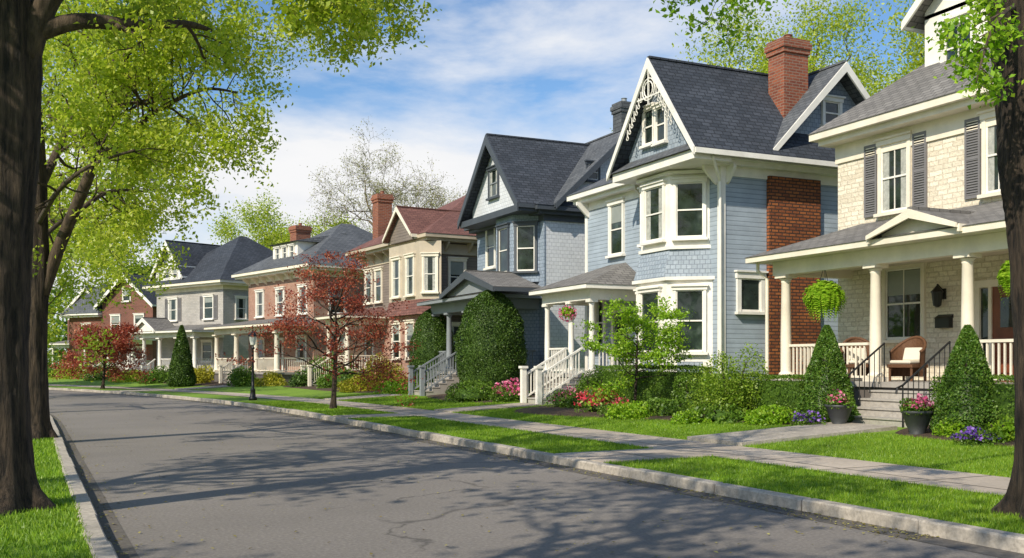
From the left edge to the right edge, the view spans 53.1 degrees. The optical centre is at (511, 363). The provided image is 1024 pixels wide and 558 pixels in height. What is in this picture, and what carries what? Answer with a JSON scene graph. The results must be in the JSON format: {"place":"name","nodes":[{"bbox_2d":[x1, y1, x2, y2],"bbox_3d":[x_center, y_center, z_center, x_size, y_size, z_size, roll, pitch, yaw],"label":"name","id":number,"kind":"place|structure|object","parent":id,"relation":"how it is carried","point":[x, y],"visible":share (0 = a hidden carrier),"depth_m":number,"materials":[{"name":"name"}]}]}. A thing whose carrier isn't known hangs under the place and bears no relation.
{"place":"outdoors","nodes":[
{"label":"outdoors","id":0,"kind":"place"},
{"bbox_2d":[0,436,96,557],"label":"verge","id":1,"kind":"structure","parent":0,"point":[51,530],"depth_m":9.48,"materials":[{"name":"green plant"}]},
{"bbox_2d":[48,180,161,381],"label":"street tree","id":2,"kind":"object","parent":1,"relation":"on","point":[90,280],"visible":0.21,"depth_m":49.40,"materials":[{"name":"green plant"}]},
{"bbox_2d":[42,1,239,291],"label":"street tree","id":3,"kind":"object","parent":1,"relation":"on","point":[67,171],"visible":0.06,"depth_m":30.48,"materials":[{"name":"green plant"}]},
{"bbox_2d":[29,0,326,439],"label":"maple tree","id":4,"kind":"object","parent":1,"relation":"on","point":[117,80],"visible":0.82,"depth_m":18.68,"materials":[{"name":"green plant"}]},
{"bbox_2d":[0,0,441,515],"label":"maple tree","id":5,"kind":"object","parent":1,"relation":"on","point":[29,29],"visible":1,"depth_m":10.70,"materials":[{"name":"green plant"}]},
{"bbox_2d":[41,0,924,362],"label":"sky","id":6,"kind":"structure","parent":0,"point":[541,69],"materials":[{"name":"blue"}]},
{"bbox_2d":[434,403,542,411],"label":"path","id":7,"kind":"structure","parent":0,"point":[498,406],"depth_m":32.17,"materials":[{"name":"grey concrete"}]},
{"bbox_2d":[49,390,1000,557],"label":"road","id":8,"kind":"structure","parent":0,"point":[354,495],"depth_m":12.13,"materials":[{"name":"grey asphalt"}]},
{"bbox_2d":[50,414,138,557],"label":"gutter dirt","id":9,"kind":"structure","parent":8,"relation":"on","point":[95,493],"depth_m":11.84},
{"bbox_2d":[56,398,938,557],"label":"leaf litter","id":10,"kind":"object","parent":8,"relation":"on","point":[878,532],"visible":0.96,"depth_m":12.09,"materials":[{"name":"brown plant"}]},
{"bbox_2d":[56,390,1023,557],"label":"gutter dirt","id":11,"kind":"structure","parent":8,"relation":"on","point":[1001,553],"depth_m":12.27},
{"bbox_2d":[49,384,1009,494],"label":"pavement","id":12,"kind":"structure","parent":0,"point":[983,483],"depth_m":17.43,"materials":[{"name":"grey concrete"}]},
{"bbox_2d":[48,378,1013,477],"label":"lawn","id":13,"kind":"structure","parent":0,"point":[285,391],"depth_m":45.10,"materials":[{"name":"green plant"}]},
{"bbox_2d":[47,288,73,364],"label":"background tree","id":14,"kind":"object","parent":13,"relation":"on","point":[52,327],"visible":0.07,"depth_m":92.60,"materials":[{"name":"green plant"}]},
{"bbox_2d":[47,260,96,354],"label":"background tree","id":15,"kind":"object","parent":13,"relation":"on","point":[64,294],"visible":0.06,"depth_m":121.41,"materials":[{"name":"green plant"}]},
{"bbox_2d":[49,286,95,366],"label":"brick house","id":16,"kind":"structure","parent":13,"relation":"on","point":[61,344],"depth_m":106.30,"materials":[{"name":"white paint"}]},
{"bbox_2d":[60,272,156,377],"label":"red brick house","id":17,"kind":"structure","parent":13,"relation":"on","point":[132,316],"depth_m":92.12,"materials":[{"name":"red brick"}]},
{"bbox_2d":[102,236,158,282],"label":"background tree","id":18,"kind":"object","parent":13,"relation":"on","point":[143,265],"visible":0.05,"depth_m":127.69,"materials":[{"name":"green plant"}]},
{"bbox_2d":[166,325,196,386],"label":"narrow cypress","id":19,"kind":"object","parent":13,"relation":"on","point":[181,372],"visible":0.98,"depth_m":61.59,"materials":[{"name":"green plant"}]},
{"bbox_2d":[126,236,272,379],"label":"grey house","id":20,"kind":"structure","parent":13,"relation":"on","point":[205,289],"depth_m":75.76,"materials":[{"name":"wood"}]},
{"bbox_2d":[202,294,214,319],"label":"window","id":21,"kind":"structure","parent":20,"relation":"in","point":[208,299],"depth_m":74.97,"materials":[{"name":"white paint"}]},
{"bbox_2d":[234,295,248,319],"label":"window","id":22,"kind":"structure","parent":20,"relation":"in","point":[240,301],"depth_m":74.88,"materials":[{"name":"white paint"}]},
{"bbox_2d":[140,380,263,385],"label":"garden bed","id":23,"kind":"object","parent":13,"relation":"on","point":[213,383],"visible":0.13,"depth_m":62.77,"materials":[{"name":"brown soil"}]},
{"bbox_2d":[137,365,168,383],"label":"round shrub","id":24,"kind":"object","parent":23,"relation":"on","point":[160,376],"visible":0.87,"depth_m":67.92,"materials":[{"name":"green plant"}]},
{"bbox_2d":[193,364,214,383],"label":"round shrub","id":25,"kind":"object","parent":23,"relation":"on","point":[200,374],"visible":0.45,"depth_m":64.63,"materials":[{"name":"yellow plant"}]},
{"bbox_2d":[226,366,261,386],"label":"round shrub","id":26,"kind":"object","parent":23,"relation":"on","point":[240,378],"visible":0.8,"depth_m":58.99,"materials":[{"name":"green plant"}]},
{"bbox_2d":[202,181,332,250],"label":"background tree","id":27,"kind":"object","parent":13,"relation":"on","point":[269,238],"visible":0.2,"depth_m":101.77,"materials":[{"name":"green plant"}]},
{"bbox_2d":[254,370,288,386],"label":"round shrub","id":28,"kind":"object","parent":13,"relation":"on","point":[272,378],"visible":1,"depth_m":57.84,"materials":[{"name":"yellow plant"}]},
{"bbox_2d":[204,223,372,383],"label":"rose brick house","id":29,"kind":"structure","parent":13,"relation":"on","point":[263,279],"depth_m":64.18,"materials":[{"name":"red brick"}]},
{"bbox_2d":[254,289,264,317],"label":"window","id":30,"kind":"structure","parent":29,"relation":"in","point":[259,293],"depth_m":67.04,"materials":[{"name":"white paint"}]},
{"bbox_2d":[283,385,381,392],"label":"garden bed","id":31,"kind":"object","parent":13,"relation":"on","point":[315,388],"visible":0.23,"depth_m":51.16,"materials":[{"name":"brown soil"}]},
{"bbox_2d":[288,369,317,386],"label":"round shrub","id":32,"kind":"object","parent":31,"relation":"on","point":[297,380],"visible":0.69,"depth_m":54.95,"materials":[{"name":"green plant"}]},
{"bbox_2d":[315,362,356,387],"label":"round shrub","id":33,"kind":"object","parent":31,"relation":"on","point":[323,382],"visible":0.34,"depth_m":51.94,"materials":[{"name":"green plant"}]},
{"bbox_2d":[337,372,380,392],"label":"yellow shrub","id":34,"kind":"object","parent":31,"relation":"on","point":[344,387],"visible":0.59,"depth_m":47.38,"materials":[{"name":"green plant"}]},
{"bbox_2d":[351,352,406,390],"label":"yellow shrub","id":35,"kind":"object","parent":31,"relation":"on","point":[397,368],"visible":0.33,"depth_m":47.43,"materials":[{"name":"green plant"}]},
{"bbox_2d":[260,116,467,244],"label":"background tree","id":36,"kind":"object","parent":13,"relation":"on","point":[416,195],"visible":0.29,"depth_m":84.59,"materials":[{"name":"grey plant"}]},
{"bbox_2d":[300,191,476,385],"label":"tan house","id":37,"kind":"structure","parent":13,"relation":"on","point":[415,256],"depth_m":51.12,"materials":[{"name":"brick"}]},
{"bbox_2d":[372,266,382,303],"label":"window","id":38,"kind":"structure","parent":37,"relation":"in","point":[378,271],"depth_m":55.79,"materials":[{"name":"beige paint"}]},
{"bbox_2d":[389,255,401,298],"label":"window","id":39,"kind":"structure","parent":37,"relation":"in","point":[396,260],"depth_m":51.72,"materials":[{"name":"beige paint"}]},
{"bbox_2d":[403,252,415,297],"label":"window","id":40,"kind":"structure","parent":37,"relation":"in","point":[410,257],"depth_m":50.26,"materials":[{"name":"beige paint"}]},
{"bbox_2d":[420,252,439,293],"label":"window","id":41,"kind":"structure","parent":37,"relation":"in","point":[429,260],"depth_m":49.30,"materials":[{"name":"beige paint"}]},
{"bbox_2d":[446,256,467,285],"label":"window","id":42,"kind":"structure","parent":37,"relation":"in","point":[456,265],"depth_m":50.51,"materials":[{"name":"beige paint"}]},
{"bbox_2d":[373,375,418,393],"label":"round shrub","id":43,"kind":"object","parent":13,"relation":"on","point":[389,384],"visible":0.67,"depth_m":44.22,"materials":[{"name":"green plant"}]},
{"bbox_2d":[408,308,454,389],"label":"egg yew","id":44,"kind":"object","parent":13,"relation":"on","point":[431,334],"visible":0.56,"depth_m":45.07,"materials":[{"name":"green plant"}]},
{"bbox_2d":[426,394,534,402],"bbox_3d":[-0.740,1.295,38.772,4.222,0.170,7.494,0,0,-25],"label":"garden bed","id":45,"kind":"object","parent":13,"relation":"on","point":[440,396],"visible":0.27,"depth_m":39.11,"materials":[{"name":"brown soil"}]},
{"bbox_2d":[445,379,497,402],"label":"round shrub","id":46,"kind":"object","parent":45,"relation":"on","point":[466,392],"visible":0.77,"depth_m":35.85,"materials":[{"name":"green plant"}]},
{"bbox_2d":[453,290,528,390],"bbox_3d":[-0.817,-0.765,38.932,2.894,4.126,2.891,0,0,-25],"label":"egg yew","id":47,"kind":"object","parent":45,"relation":"on","point":[491,346],"visible":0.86,"depth_m":38.05,"materials":[{"name":"green plant"}]},
{"bbox_2d":[489,378,531,401],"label":"azalea","id":48,"kind":"object","parent":45,"relation":"on","point":[510,392],"visible":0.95,"depth_m":35.01,"materials":[{"name":"pink plant"}]},
{"bbox_2d":[407,98,630,395],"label":"slate blue house","id":49,"kind":"structure","parent":13,"relation":"on","point":[521,218],"depth_m":41.27,"materials":[{"name":"blue wood"}]},
{"bbox_2d":[483,228,495,269],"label":"window","id":50,"kind":"structure","parent":49,"relation":"in","point":[490,241],"depth_m":45.13,"materials":[{"name":"white paint"}]},
{"bbox_2d":[485,164,499,200],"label":"window","id":51,"kind":"structure","parent":49,"relation":"in","point":[493,175],"depth_m":42.93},
{"bbox_2d":[495,222,509,271],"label":"window","id":52,"kind":"structure","parent":49,"relation":"in","point":[503,230],"depth_m":41.87,"materials":[{"name":"glass"}]},
{"bbox_2d":[512,220,538,273],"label":"window","id":53,"kind":"structure","parent":49,"relation":"in","point":[525,232],"depth_m":40.96,"materials":[{"name":"paint"}]},
{"bbox_2d":[514,405,799,424],"bbox_3d":[3.930,1.326,27.050,4.780,0.228,11.744,0,0,-25],"label":"garden bed","id":54,"kind":"object","parent":13,"relation":"on","point":[551,410],"visible":0.2,"depth_m":28.41,"materials":[{"name":"brown soil"}]},
{"bbox_2d":[544,386,586,407],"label":"azalea","id":55,"kind":"object","parent":54,"relation":"on","point":[561,400],"visible":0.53,"depth_m":30.56,"materials":[{"name":"green plant"}]},
{"bbox_2d":[573,369,601,394],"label":"round shrub","id":56,"kind":"object","parent":54,"relation":"on","point":[585,382],"visible":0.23,"depth_m":30.79,"materials":[{"name":"green plant"}]},
{"bbox_2d":[573,388,624,412],"bbox_3d":[2.400,1.019,28.139,1.569,0.775,1.506,0,0,-25],"label":"azalea","id":57,"kind":"object","parent":54,"relation":"on","point":[594,407],"visible":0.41,"depth_m":27.89,"materials":[{"name":"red plant"}]},
{"bbox_2d":[605,400,657,419],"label":"perennial clump","id":58,"kind":"object","parent":54,"relation":"on","point":[633,410],"visible":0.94,"depth_m":25.54,"materials":[{"name":"green plant"}]},
{"bbox_2d":[573,295,695,407],"bbox_3d":[3.462,-0.257,27.909,3.591,3.222,3.159,0,0,-4],"label":"dogwood tree","id":59,"kind":"object","parent":54,"relation":"on","point":[627,349],"visible":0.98,"depth_m":27.32,"materials":[{"name":"green plant"}]},
{"bbox_2d":[593,364,715,404],"bbox_3d":[3.974,0.663,29.517,1.110,1.280,4.964,0,0,-25],"label":"clipped hedge","id":60,"kind":"object","parent":54,"relation":"on","point":[650,387],"visible":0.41,"depth_m":28.75,"materials":[{"name":"green plant"}]},
{"bbox_2d":[641,397,694,415],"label":"perennial clump","id":61,"kind":"object","parent":54,"relation":"on","point":[663,406],"visible":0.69,"depth_m":25.65,"materials":[{"name":"green plant"}]},
{"bbox_2d":[671,371,705,405],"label":"round shrub","id":62,"kind":"object","parent":54,"relation":"on","point":[684,390],"visible":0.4,"depth_m":26.49,"materials":[{"name":"green plant"}]},
{"bbox_2d":[670,409,711,424],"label":"perennial clump","id":63,"kind":"object","parent":54,"relation":"on","point":[681,417],"visible":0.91,"depth_m":23.36,"materials":[{"name":"green plant"}]},
{"bbox_2d":[677,403,745,424],"bbox_3d":[4.798,1.162,23.601,1.654,0.480,1.834,0,0,-25],"label":"perennial clump","id":64,"kind":"object","parent":54,"relation":"on","point":[715,414],"visible":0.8,"depth_m":23.38,"materials":[{"name":"green plant"}]},
{"bbox_2d":[686,342,769,415],"bbox_3d":[5.255,0.408,24.614,2.117,1.871,1.746,0,0,-25],"label":"leafy shrub","id":65,"kind":"object","parent":54,"relation":"on","point":[736,396],"visible":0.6,"depth_m":24.27,"materials":[{"name":"green plant"}]},
{"bbox_2d":[698,373,809,416],"bbox_3d":[6.064,0.766,24.861,1.013,1.068,4.086,0,0,-25],"label":"clipped hedge","id":66,"kind":"object","parent":54,"relation":"on","point":[782,393],"visible":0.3,"depth_m":23.81,"materials":[{"name":"green plant"}]},
{"bbox_2d":[743,403,801,424],"bbox_3d":[5.689,1.133,22.466,1.337,0.491,1.033,0,0,42],"label":"perennial clump","id":67,"kind":"object","parent":54,"relation":"on","point":[764,416],"visible":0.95,"depth_m":22.27,"materials":[{"name":"green plant"}]},
{"bbox_2d":[795,324,860,422],"bbox_3d":[6.783,0.238,22.139,1.372,2.161,1.396,0,0,-25],"label":"conical spruce","id":68,"kind":"object","parent":54,"relation":"on","point":[824,369],"visible":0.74,"depth_m":21.85,"materials":[{"name":"green plant"}]},
{"bbox_2d":[519,34,869,404],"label":"blue house","id":69,"kind":"structure","parent":13,"relation":"on","point":[716,176],"depth_m":31.22,"materials":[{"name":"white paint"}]},
{"bbox_2d":[594,300,605,344],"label":"window","id":70,"kind":"structure","parent":69,"relation":"in","point":[598,306],"depth_m":36.58,"materials":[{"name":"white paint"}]},
{"bbox_2d":[605,197,625,258],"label":"window","id":71,"kind":"structure","parent":69,"relation":"in","point":[616,207],"depth_m":35.57,"materials":[{"name":"white paint"}]},
{"bbox_2d":[639,102,656,149],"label":"window","id":72,"kind":"structure","parent":69,"relation":"in","point":[648,114],"depth_m":32.02,"materials":[{"name":"white paint"}]},
{"bbox_2d":[636,286,662,352],"bbox_3d":[4.239,-1.302,31.699,0.170,2.104,1.300,0,0,-25],"label":"window","id":73,"kind":"structure","parent":69,"relation":"in","point":[647,295],"depth_m":31.78,"materials":[{"name":"white paint"}]},
{"bbox_2d":[640,179,666,245],"bbox_3d":[4.375,-4.652,31.763,0.170,1.904,1.300,0,0,-25],"label":"window","id":74,"kind":"structure","parent":69,"relation":"in","point":[654,193],"depth_m":31.75,"materials":[{"name":"white paint"}]},
{"bbox_2d":[651,100,667,146],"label":"window","id":75,"kind":"structure","parent":69,"relation":"in","point":[660,119],"depth_m":31.36,"materials":[{"name":"white paint"}]},
{"bbox_2d":[671,176,708,240],"bbox_3d":[5.351,-4.652,30.835,1.120,1.904,0.170,0,0,16],"label":"window","id":76,"kind":"structure","parent":69,"relation":"in","point":[689,193],"depth_m":30.88,"materials":[{"name":"white paint"}]},
{"bbox_2d":[671,284,708,354],"bbox_3d":[5.327,-1.302,30.712,1.120,2.104,0.170,0,0,15],"label":"window","id":77,"kind":"structure","parent":69,"relation":"in","point":[692,297],"depth_m":30.74,"materials":[{"name":"white paint"}]},
{"bbox_2d":[734,270,767,314],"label":"window","id":78,"kind":"structure","parent":69,"relation":"in","point":[750,286],"depth_m":30.63,"materials":[{"name":"white paint"}]},
{"bbox_2d":[820,94,845,126],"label":"window","id":79,"kind":"structure","parent":69,"relation":"in","point":[831,105],"depth_m":31.95,"materials":[{"name":"white paint"}]},
{"bbox_2d":[610,0,924,131],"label":"background tree","id":80,"kind":"object","parent":13,"relation":"on","point":[812,61],"visible":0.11,"depth_m":50.66,"materials":[{"name":"green plant"}]},
{"bbox_2d":[790,410,826,425],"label":"iris clump","id":81,"kind":"object","parent":13,"relation":"on","point":[805,419],"visible":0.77,"depth_m":21.25,"materials":[{"name":"purple plant"}]},
{"bbox_2d":[822,389,857,423],"bbox_3d":[6.752,0.919,21.177,0.645,0.792,0.789,0,0,-1],"label":"flower pot","id":82,"kind":"object","parent":13,"relation":"on","point":[839,406],"visible":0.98,"depth_m":20.99,"materials":[{"name":"grey ceramic"}]},
{"bbox_2d":[816,0,924,95],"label":"background tree","id":83,"kind":"object","parent":13,"relation":"on","point":[915,54],"visible":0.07,"depth_m":49.34,"materials":[{"name":"green plant"}]},
{"bbox_2d":[745,0,1013,427],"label":"stone house","id":84,"kind":"structure","parent":13,"relation":"on","point":[915,244],"depth_m":24.21,"materials":[{"name":"beige paint"}]},
{"bbox_2d":[802,270,846,322],"bbox_3d":[7.422,-1.591,24.326,1.027,1.444,1.025,0,0,-25],"label":"hanging fern","id":85,"kind":"object","parent":84,"relation":"hanging from","point":[825,295],"visible":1,"depth_m":24.03,"materials":[{"name":"green plant"}]},
{"bbox_2d":[840,337,868,377],"bbox_3d":[8.085,-0.112,23.893,0.861,1.034,0.670,0,0,5],"label":"wicker chair","id":86,"kind":"object","parent":84,"relation":"on","point":[850,365],"visible":0.45,"depth_m":24.04,"materials":[{"name":"wicker"}]},
{"bbox_2d":[873,130,912,217],"bbox_3d":[9.468,-4.670,25.431,0.170,1.967,1.192,0,0,-25],"label":"window","id":87,"kind":"structure","parent":84,"relation":"in","point":[894,168],"depth_m":25.45,"materials":[{"name":"beige paint"}]},
{"bbox_2d":[881,263,927,342],"bbox_3d":[9.593,-1.504,25.166,0.170,2.012,1.479,0,0,-25],"label":"window","id":88,"kind":"structure","parent":84,"relation":"in","point":[903,286],"depth_m":25.18,"materials":[{"name":"beige paint"}]},
{"bbox_2d":[887,336,927,380],"bbox_3d":[8.984,-0.112,23.202,0.670,1.034,0.861,0,0,-33],"label":"wicker chair","id":89,"kind":"object","parent":84,"relation":"on","point":[907,356],"visible":0.96,"depth_m":23.27,"materials":[{"name":"wicker"}]},
{"bbox_2d":[937,8,977,62],"bbox_3d":[10.928,-7.842,25.149,0.170,1.407,1.184,0,0,-25],"label":"window","id":90,"kind":"structure","parent":84,"relation":"in","point":[943,58],"depth_m":25.27,"materials":[{"name":"white paint"}]},
{"bbox_2d":[976,107,1000,198],"bbox_3d":[10.760,-4.684,22.696,0.170,1.956,0.986,0,0,-25],"label":"window","id":91,"kind":"structure","parent":84,"relation":"in","point":[990,184],"depth_m":22.95,"materials":[{"name":"beige paint"}]},
{"bbox_2d":[974,279,1013,381],"bbox_3d":[10.933,-0.725,22.359,0.125,2.270,2.100,0,0,-25],"label":"door","id":92,"kind":"structure","parent":84,"relation":"in","point":[993,317],"depth_m":22.80,"materials":[{"name":"brown wood"}]},
{"bbox_2d":[996,260,1009,302],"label":"hanging fern","id":93,"kind":"object","parent":84,"relation":"hanging from","point":[1003,277],"visible":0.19,"depth_m":19.49,"materials":[{"name":"green plant"}]},
{"bbox_2d":[895,425,1014,446],"bbox_3d":[9.318,1.283,17.381,3.088,0.146,6.531,0,0,-25],"label":"garden bed","id":94,"kind":"object","parent":13,"relation":"on","point":[927,434],"visible":0.3,"depth_m":18.36,"materials":[{"name":"brown soil"}]},
{"bbox_2d":[898,393,933,434],"bbox_3d":[7.491,0.944,18.862,0.676,0.780,0.643,0,0,-42],"label":"flower pot","id":95,"kind":"object","parent":94,"relation":"on","point":[917,412],"visible":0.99,"depth_m":18.70,"materials":[{"name":"grey ceramic"}]},
{"bbox_2d":[932,417,969,436],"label":"perennial clump","id":96,"kind":"object","parent":94,"relation":"on","point":[944,431],"visible":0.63,"depth_m":18.11,"materials":[{"name":"green plant"}]},
{"bbox_2d":[929,324,1000,432],"bbox_3d":[8.266,0.310,18.573,1.360,2.039,1.388,0,0,-25],"label":"conical spruce","id":97,"kind":"object","parent":94,"relation":"on","point":[964,394],"visible":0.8,"depth_m":18.28,"materials":[{"name":"green plant"}]},
{"bbox_2d":[928,374,1014,429],"bbox_3d":[8.960,0.745,18.258,1.095,1.124,3.018,0,0,-25],"label":"clipped hedge","id":98,"kind":"object","parent":94,"relation":"on","point":[1003,394],"visible":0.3,"depth_m":18.01,"materials":[{"name":"green plant"}]},
{"bbox_2d":[985,415,1014,442],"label":"perennial clump","id":99,"kind":"object","parent":94,"relation":"on","point":[1004,431],"visible":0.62,"depth_m":17.04,"materials":[{"name":"green plant"}]},
{"bbox_2d":[948,425,1001,446],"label":"iris clump","id":100,"kind":"object","parent":13,"relation":"on","point":[971,435],"visible":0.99,"depth_m":16.93,"materials":[{"name":"purple plant"}]},
{"bbox_2d":[49,385,1023,533],"bbox_3d":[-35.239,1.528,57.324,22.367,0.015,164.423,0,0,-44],"label":"verge","id":101,"kind":"structure","parent":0,"point":[228,398],"depth_m":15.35,"materials":[{"name":"green plant"}]},
{"bbox_2d":[47,290,73,364],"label":"woodland","id":102,"kind":"object","parent":101,"relation":"on","point":[61,339],"visible":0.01,"depth_m":169.71,"materials":[{"name":"green plant"}]},
{"bbox_2d":[50,415,117,557],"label":"kerb","id":103,"kind":"structure","parent":101,"relation":"on","point":[102,547],"depth_m":10.81,"materials":[{"name":"concrete"}]},
{"bbox_2d":[48,318,154,388],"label":"japanese maple","id":104,"kind":"object","parent":101,"relation":"on","point":[123,344],"visible":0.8,"depth_m":60.55,"materials":[{"name":"red plant"}]},
{"bbox_2d":[210,247,425,408],"bbox_3d":[-6.199,-1.071,33.865,7.076,5.255,4.791,0,0,-25],"label":"japanese maple","id":105,"kind":"object","parent":101,"relation":"on","point":[316,292],"visible":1,"depth_m":33.91,"materials":[{"name":"red plant"}]},
{"bbox_2d":[49,387,1023,553],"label":"kerb","id":106,"kind":"structure","parent":101,"relation":"on","point":[994,538],"depth_m":12.63,"materials":[{"name":"concrete"}]},
{"bbox_2d":[649,0,1023,518],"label":"oak tree","id":107,"kind":"object","parent":101,"relation":"on","point":[1002,39],"visible":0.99,"depth_m":10.00,"materials":[{"name":"green plant"}]},
{"bbox_2d":[555,448,706,462],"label":"path","id":108,"kind":"structure","parent":0,"point":[624,455],"depth_m":16.76,"materials":[{"name":"grey concrete"}]},
{"bbox_2d":[687,422,896,445],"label":"path","id":109,"kind":"structure","parent":0,"point":[778,434],"depth_m":19.72,"materials":[{"name":"grey concrete"}]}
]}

